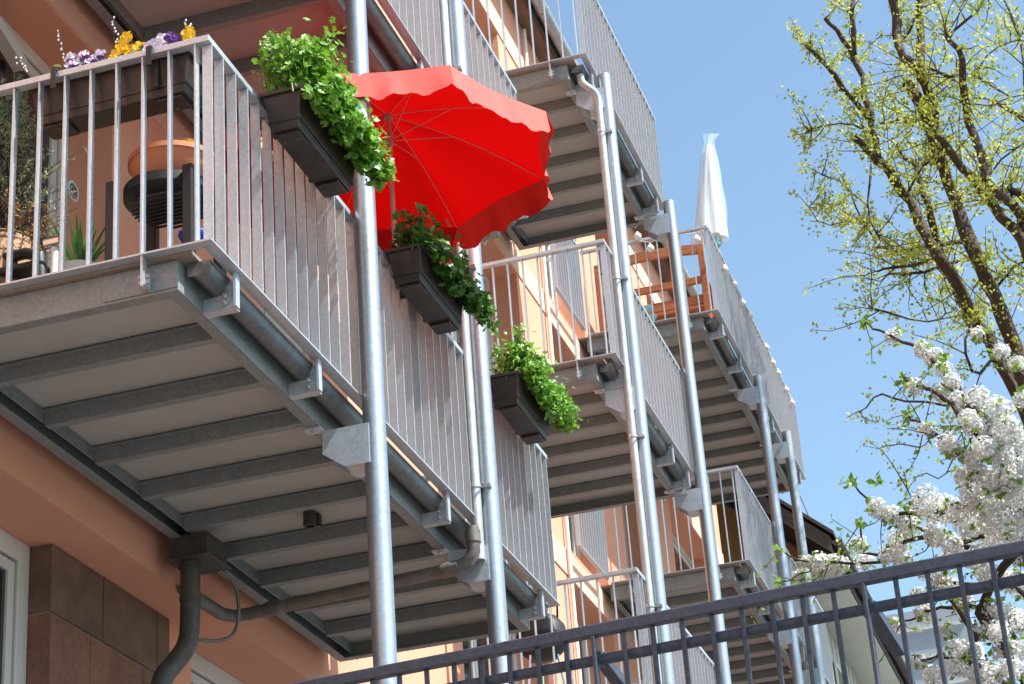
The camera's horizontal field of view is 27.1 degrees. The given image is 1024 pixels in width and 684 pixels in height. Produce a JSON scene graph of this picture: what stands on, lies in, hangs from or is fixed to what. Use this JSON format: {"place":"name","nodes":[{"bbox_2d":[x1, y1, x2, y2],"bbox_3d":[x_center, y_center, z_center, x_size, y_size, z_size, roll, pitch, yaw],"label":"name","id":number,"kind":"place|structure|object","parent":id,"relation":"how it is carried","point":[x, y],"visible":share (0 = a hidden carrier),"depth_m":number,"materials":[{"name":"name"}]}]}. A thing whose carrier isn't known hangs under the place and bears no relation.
{"place":"outdoors","nodes":[
{"label":"outdoors","id":0,"kind":"place"},
{"bbox_2d":[43,235,59,272],"bbox_3d":[-2.025,-0.279,9.357,0.075,0.418,0.056,-11,-27,14],"label":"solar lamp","id":1,"kind":"object","parent":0,"point":[51,243],"visible":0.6,"depth_m":9.40,"materials":[{"name":"white metal"}]},
{"bbox_2d":[0,0,723,683],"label":"apartment building","id":2,"kind":"structure","parent":0,"point":[88,582],"depth_m":11.69,"materials":[{"name":"orange paint"}]},
{"bbox_2d":[0,528,29,683],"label":"window","id":3,"kind":"structure","parent":2,"relation":"in","point":[14,554],"depth_m":10.41,"materials":[{"name":"white paint"}]},
{"bbox_2d":[0,15,61,267],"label":"window","id":4,"kind":"structure","parent":2,"relation":"in","point":[36,66],"depth_m":11.46,"materials":[{"name":"white paint"}]},
{"bbox_2d":[67,180,78,201],"bbox_3d":[-2.285,-0.784,11.050,0.012,0.116,0.116,-11,-27,14],"label":"wall plate","id":5,"kind":"object","parent":2,"relation":"attached to","point":[72,187],"depth_m":11.04,"materials":[{"name":"grey metal"}]},
{"bbox_2d":[151,531,240,683],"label":"drain outlet","id":6,"kind":"object","parent":2,"relation":"attached to","point":[193,557],"visible":1,"depth_m":11.13,"materials":[{"name":"grey metal"}]},
{"bbox_2d":[191,652,243,683],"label":"window","id":7,"kind":"structure","parent":2,"relation":"in","point":[203,671],"depth_m":12.48,"materials":[{"name":"white paint"}]},
{"bbox_2d":[0,34,560,661],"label":"balcony","id":8,"kind":"structure","parent":2,"relation":"attached to","point":[172,390],"depth_m":10.08,"materials":[{"name":"grey metal"}]},
{"bbox_2d":[0,228,32,283],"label":"wicker basket","id":9,"kind":"object","parent":8,"relation":"on","point":[19,242],"visible":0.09,"depth_m":9.71,"materials":[{"name":"beige wicker"}]},
{"bbox_2d":[0,67,87,253],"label":"conifer","id":10,"kind":"object","parent":9,"relation":"in","point":[5,131],"visible":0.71,"depth_m":9.97,"materials":[{"name":"green plant"}]},
{"bbox_2d":[0,248,49,279],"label":"garden chair","id":11,"kind":"object","parent":8,"relation":"on","point":[23,270],"visible":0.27,"depth_m":9.59,"materials":[{"name":"black plastic"}]},
{"bbox_2d":[58,260,94,270],"bbox_3d":[-1.937,-0.170,9.507,0.210,0.340,0.210,-11,-27,14],"label":"white pot","id":12,"kind":"object","parent":8,"relation":"on","point":[69,264],"visible":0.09,"depth_m":9.49,"materials":[{"name":"ceramic"}]},
{"bbox_2d":[47,214,104,262],"bbox_3d":[-1.963,-0.426,9.646,0.333,0.326,0.437,-11,-27,14],"label":"yucca","id":13,"kind":"object","parent":12,"relation":"in","point":[79,247],"visible":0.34,"depth_m":9.55,"materials":[{"name":"green plant"}]},
{"bbox_2d":[27,45,201,139],"bbox_3d":[-1.737,-1.083,9.274,0.784,0.218,0.268,-11,-27,14],"label":"flower box","id":14,"kind":"object","parent":8,"relation":"attached to","point":[183,80],"visible":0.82,"depth_m":9.23,"materials":[{"name":"brown plastic"}]},
{"bbox_2d":[53,49,105,68],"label":"pansies","id":15,"kind":"object","parent":14,"relation":"in","point":[72,61],"visible":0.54,"depth_m":9.38,"materials":[{"name":"white plant"}]},
{"bbox_2d":[15,16,191,77],"bbox_3d":[-1.821,-1.321,9.441,0.871,0.294,0.032,-11,-27,14],"label":"pussy willow","id":16,"kind":"object","parent":14,"relation":"in","point":[61,49],"visible":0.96,"depth_m":9.49,"materials":[{"name":"white plant"}]},
{"bbox_2d":[108,31,144,58],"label":"pansies","id":17,"kind":"object","parent":14,"relation":"in","point":[124,47],"visible":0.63,"depth_m":9.32,"materials":[{"name":"yellow plant"}]},
{"bbox_2d":[137,26,195,50],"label":"pansies","id":18,"kind":"object","parent":14,"relation":"in","point":[160,39],"visible":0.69,"depth_m":9.28,"materials":[{"name":"purple plant"}]},
{"bbox_2d":[105,163,226,274],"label":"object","id":19,"kind":"object","parent":8,"relation":"on","point":[183,199],"visible":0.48,"depth_m":9.35,"materials":[{"name":"black plastic"}]},
{"bbox_2d":[127,140,214,178],"bbox_3d":[-1.519,-0.734,9.530,0.410,0.155,0.410,-11,-27,14],"label":"terracotta bowl","id":20,"kind":"object","parent":19,"relation":"on","point":[156,154],"visible":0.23,"depth_m":9.39,"materials":[{"name":"orange ceramic"}]},
{"bbox_2d":[260,131,272,170],"bbox_3d":[-1.176,-0.918,9.993,0.100,0.243,0.100,-11,-27,14],"label":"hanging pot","id":21,"kind":"object","parent":8,"relation":"hanging from","point":[261,154],"visible":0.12,"depth_m":9.94,"materials":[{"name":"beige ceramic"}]},
{"bbox_2d":[259,84,354,197],"bbox_3d":[-0.956,-0.899,9.799,0.273,0.218,0.724,-11,-27,14],"label":"flower box","id":22,"kind":"object","parent":8,"relation":"attached to","point":[303,138],"visible":0.9,"depth_m":9.64,"materials":[{"name":"brown plastic"}]},
{"bbox_2d":[251,16,398,192],"bbox_3d":[-0.855,-1.092,9.928,0.529,0.587,1.014,-11,-27,14],"label":"herb plant","id":23,"kind":"object","parent":22,"relation":"in","point":[330,92],"visible":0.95,"depth_m":9.66,"materials":[{"name":"green plant"}]},
{"bbox_2d":[303,510,321,529],"bbox_3d":[-1.065,0.947,11.253,0.080,0.080,0.110,-11,-27,14],"label":"drain stub","id":24,"kind":"object","parent":8,"relation":"attached to","point":[312,519],"visible":0.98,"depth_m":11.22,"materials":[{"name":"black metal"}]},
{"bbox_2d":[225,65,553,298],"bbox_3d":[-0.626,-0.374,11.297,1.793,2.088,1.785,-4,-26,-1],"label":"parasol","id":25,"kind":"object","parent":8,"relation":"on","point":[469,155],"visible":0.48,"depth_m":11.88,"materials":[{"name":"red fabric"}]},
{"bbox_2d":[384,242,462,334],"bbox_3d":[-0.476,-0.257,11.196,0.273,0.218,0.724,-11,-27,14],"label":"flower box","id":26,"kind":"object","parent":8,"relation":"attached to","point":[438,308],"visible":0.95,"depth_m":11.01,"materials":[{"name":"brown plastic"}]},
{"bbox_2d":[387,203,503,338],"bbox_3d":[-0.367,-0.363,11.323,0.481,0.456,1.118,-11,-27,14],"label":"herb plant","id":27,"kind":"object","parent":26,"relation":"in","point":[455,274],"visible":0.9,"depth_m":11.09,"materials":[{"name":"green plant"}]},
{"bbox_2d":[490,370,548,444],"bbox_3d":[0.022,0.411,12.649,0.273,0.218,0.694,-11,-27,14],"label":"flower box","id":28,"kind":"object","parent":8,"relation":"attached to","point":[515,401],"visible":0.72,"depth_m":12.45,"materials":[{"name":"brown plastic"}]},
{"bbox_2d":[489,323,582,433],"bbox_3d":[0.131,0.258,12.785,0.470,0.504,0.932,-11,-27,14],"label":"herb plant","id":29,"kind":"object","parent":28,"relation":"in","point":[534,369],"visible":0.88,"depth_m":12.56,"materials":[{"name":"green plant"}]},
{"bbox_2d":[261,292,309,360],"bbox_3d":[-1.606,0.769,13.861,0.070,2.410,1.500,-11,-27,14],"label":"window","id":30,"kind":"structure","parent":2,"relation":"in","point":[269,317],"depth_m":14.60,"materials":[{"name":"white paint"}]},
{"bbox_2d":[86,0,527,269],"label":"balcony","id":31,"kind":"structure","parent":2,"relation":"attached to","point":[236,30],"depth_m":12.09,"materials":[{"name":"grey metal"}]},
{"bbox_2d":[177,525,480,621],"bbox_3d":[-0.962,1.207,11.494,1.564,0.291,0.627,-11,-27,14],"label":"waste pipe","id":32,"kind":"object","parent":2,"relation":"attached to","point":[441,570],"visible":0.94,"depth_m":11.62,"materials":[{"name":"grey metal"}]},
{"bbox_2d":[449,254,495,374],"bbox_3d":[-0.527,0.004,18.760,0.070,2.410,2.430,-11,-27,14],"label":"window","id":33,"kind":"structure","parent":2,"relation":"in","point":[490,338],"depth_m":19.93,"materials":[{"name":"white paint"}]},
{"bbox_2d":[454,506,518,683],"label":"window","id":34,"kind":"structure","parent":2,"relation":"in","point":[468,669],"depth_m":17.74,"materials":[{"name":"white paint"}]},
{"bbox_2d":[544,245,557,306],"bbox_3d":[0.196,-1.229,22.618,0.070,2.430,1.530,-11,-27,14],"label":"window","id":35,"kind":"structure","parent":2,"relation":"in","point":[548,264],"depth_m":23.00,"materials":[{"name":"white paint"}]},
{"bbox_2d":[472,0,669,250],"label":"balcony","id":36,"kind":"structure","parent":2,"relation":"attached to","point":[574,208],"depth_m":19.00,"materials":[{"name":"grey metal"}]},
{"bbox_2d":[568,516,579,559],"bbox_3d":[0.387,1.237,21.418,0.070,2.430,1.530,-11,-27,14],"label":"window","id":37,"kind":"structure","parent":2,"relation":"in","point":[574,548],"depth_m":21.70,"materials":[{"name":"white paint"}]},
{"bbox_2d":[451,238,701,518],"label":"balcony","id":38,"kind":"structure","parent":2,"relation":"attached to","point":[588,463],"depth_m":17.74,"materials":[{"name":"grey metal"}]},
{"bbox_2d":[577,621,590,683],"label":"window","id":39,"kind":"structure","parent":2,"relation":"in","point":[581,643],"depth_m":21.12,"materials":[{"name":"white paint"}]},
{"bbox_2d":[471,567,716,683],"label":"balcony","id":40,"kind":"structure","parent":2,"relation":"attached to","point":[702,667],"depth_m":15.62,"materials":[{"name":"grey metal"}]},
{"bbox_2d":[622,506,628,567],"bbox_3d":[1.090,2.171,23.474,0.070,2.410,1.300,-11,-27,14],"label":"window","id":41,"kind":"structure","parent":2,"relation":"in","point":[622,506],"depth_m":24.09,"materials":[{"name":"white paint"}]},
{"bbox_2d":[672,533,692,570],"bbox_3d":[2.050,3.458,26.271,0.070,2.410,2.550,-11,-27,14],"label":"window","id":42,"kind":"structure","parent":2,"relation":"in","point":[686,562],"depth_m":27.26,"materials":[{"name":"white paint"}]},
{"bbox_2d":[578,225,805,505],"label":"balcony","id":43,"kind":"structure","parent":2,"relation":"attached to","point":[728,397],"depth_m":23.78,"materials":[{"name":"grey metal"}]},
{"bbox_2d":[644,304,656,320],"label":"garden balls","id":44,"kind":"object","parent":43,"relation":"on","point":[648,307],"visible":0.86,"depth_m":22.31},
{"bbox_2d":[593,244,718,331],"bbox_3d":[1.589,-0.390,23.085,1.233,1.100,0.564,-11,-27,14],"label":"wooden bench","id":45,"kind":"object","parent":43,"relation":"on","point":[693,305],"visible":0.43,"depth_m":22.89,"materials":[{"name":"orange wood"}]},
{"bbox_2d":[696,144,727,333],"bbox_3d":[2.183,-1.179,23.202,0.401,2.535,0.400,5,-28,-19],"label":"folded parasol","id":46,"kind":"object","parent":43,"relation":"on","point":[711,215],"visible":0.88,"depth_m":23.28,"materials":[{"name":"white fabric"}]},
{"bbox_2d":[634,227,794,405],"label":"string lights","id":47,"kind":"object","parent":43,"relation":"hanging from","point":[650,247],"visible":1,"depth_m":23.39,"materials":[{"name":"frosted white glass"},{"name":"plastic"}]},
{"bbox_2d":[601,465,833,683],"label":"balcony","id":48,"kind":"structure","parent":2,"relation":"attached to","point":[687,587],"depth_m":21.73,"materials":[{"name":"grey metal"}]},
{"bbox_2d":[516,599,565,683],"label":"kettle barbecue","id":49,"kind":"object","parent":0,"point":[543,626],"visible":0.34,"depth_m":16.17,"materials":[{"name":"metal"}]},
{"bbox_2d":[289,540,1023,683],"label":"steel fence","id":50,"kind":"object","parent":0,"point":[870,610],"visible":1,"depth_m":7.49,"materials":[{"name":"grey metal"}]},
{"bbox_2d":[545,0,1023,683],"label":"sky","id":51,"kind":"structure","parent":0,"point":[713,72],"materials":[{"name":"blue"}]},
{"bbox_2d":[716,496,915,683],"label":"ochre house","id":52,"kind":"structure","parent":0,"point":[820,537],"depth_m":31.53,"materials":[{"name":"yellow paint"}]},
{"bbox_2d":[834,660,842,683],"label":"window","id":53,"kind":"structure","parent":52,"relation":"in","point":[838,672],"depth_m":32.09,"materials":[{"name":"white paint"}]},
{"bbox_3d":[-1.472,-0.290,9.195,0.312,0.216,0.216,-11,-27,14],"label":"black bag","id":54,"kind":"object","parent":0,"visible":0},
{"bbox_2d":[178,228,203,242],"bbox_3d":[-1.387,-0.459,9.239,0.130,0.097,0.104,-11,-27,14],"label":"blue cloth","id":55,"kind":"object","parent":54,"relation":"on","point":[201,234],"visible":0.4,"depth_m":9.22,"materials":[{"name":"blue fabric"}]},
{"label":"ground","id":56,"kind":"structure","parent":0,"visible":0},
{"bbox_2d":[345,0,396,683],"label":"steel post","id":57,"kind":"object","parent":56,"relation":"on","point":[383,628],"visible":0.96,"depth_m":10.09,"materials":[{"name":"silver metal"}]},
{"bbox_2d":[448,0,508,683],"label":"steel post","id":58,"kind":"object","parent":56,"relation":"on","point":[496,608],"visible":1,"depth_m":11.85,"materials":[{"name":"silver metal"}]},
{"bbox_2d":[439,0,491,561],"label":"rain pipe","id":59,"kind":"object","parent":58,"relation":"attached to","point":[477,487],"visible":0.54,"depth_m":11.95,"materials":[{"name":"metal"}]},
{"bbox_2d":[597,72,674,683],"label":"steel post","id":60,"kind":"object","parent":56,"relation":"on","point":[653,538],"visible":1,"depth_m":16.54,"materials":[{"name":"silver metal"}]},
{"bbox_2d":[576,74,662,683],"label":"rain pipe","id":61,"kind":"object","parent":60,"relation":"attached to","point":[633,437],"visible":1,"depth_m":16.56,"materials":[{"name":"metal"}]},
{"bbox_2d":[663,200,731,683],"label":"steel post","id":62,"kind":"object","parent":56,"relation":"on","point":[700,472],"visible":1,"depth_m":18.77,"materials":[{"name":"silver metal"}]},
{"bbox_2d":[753,374,803,683],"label":"steel post","id":63,"kind":"object","parent":56,"relation":"on","point":[782,562],"visible":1,"depth_m":22.72,"materials":[{"name":"silver metal"}]},
{"bbox_2d":[782,430,825,683],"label":"steel post","id":64,"kind":"object","parent":56,"relation":"on","point":[800,534],"visible":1,"depth_m":24.35,"materials":[{"name":"silver metal"}]},
{"bbox_2d":[751,314,1023,683],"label":"cherry tree","id":65,"kind":"object","parent":56,"relation":"on","point":[998,495],"visible":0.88,"depth_m":11.61,"materials":[{"name":"white plant"}]},
{"bbox_2d":[777,0,1023,507],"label":"tree","id":66,"kind":"object","parent":56,"relation":"on","point":[989,192],"visible":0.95,"depth_m":23.70,"materials":[{"name":"green plant"}]},
{"bbox_2d":[885,605,990,683],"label":"office block","id":67,"kind":"structure","parent":56,"relation":"on","point":[921,643],"depth_m":53.97,"materials":[{"name":"white paint"}]}
]}

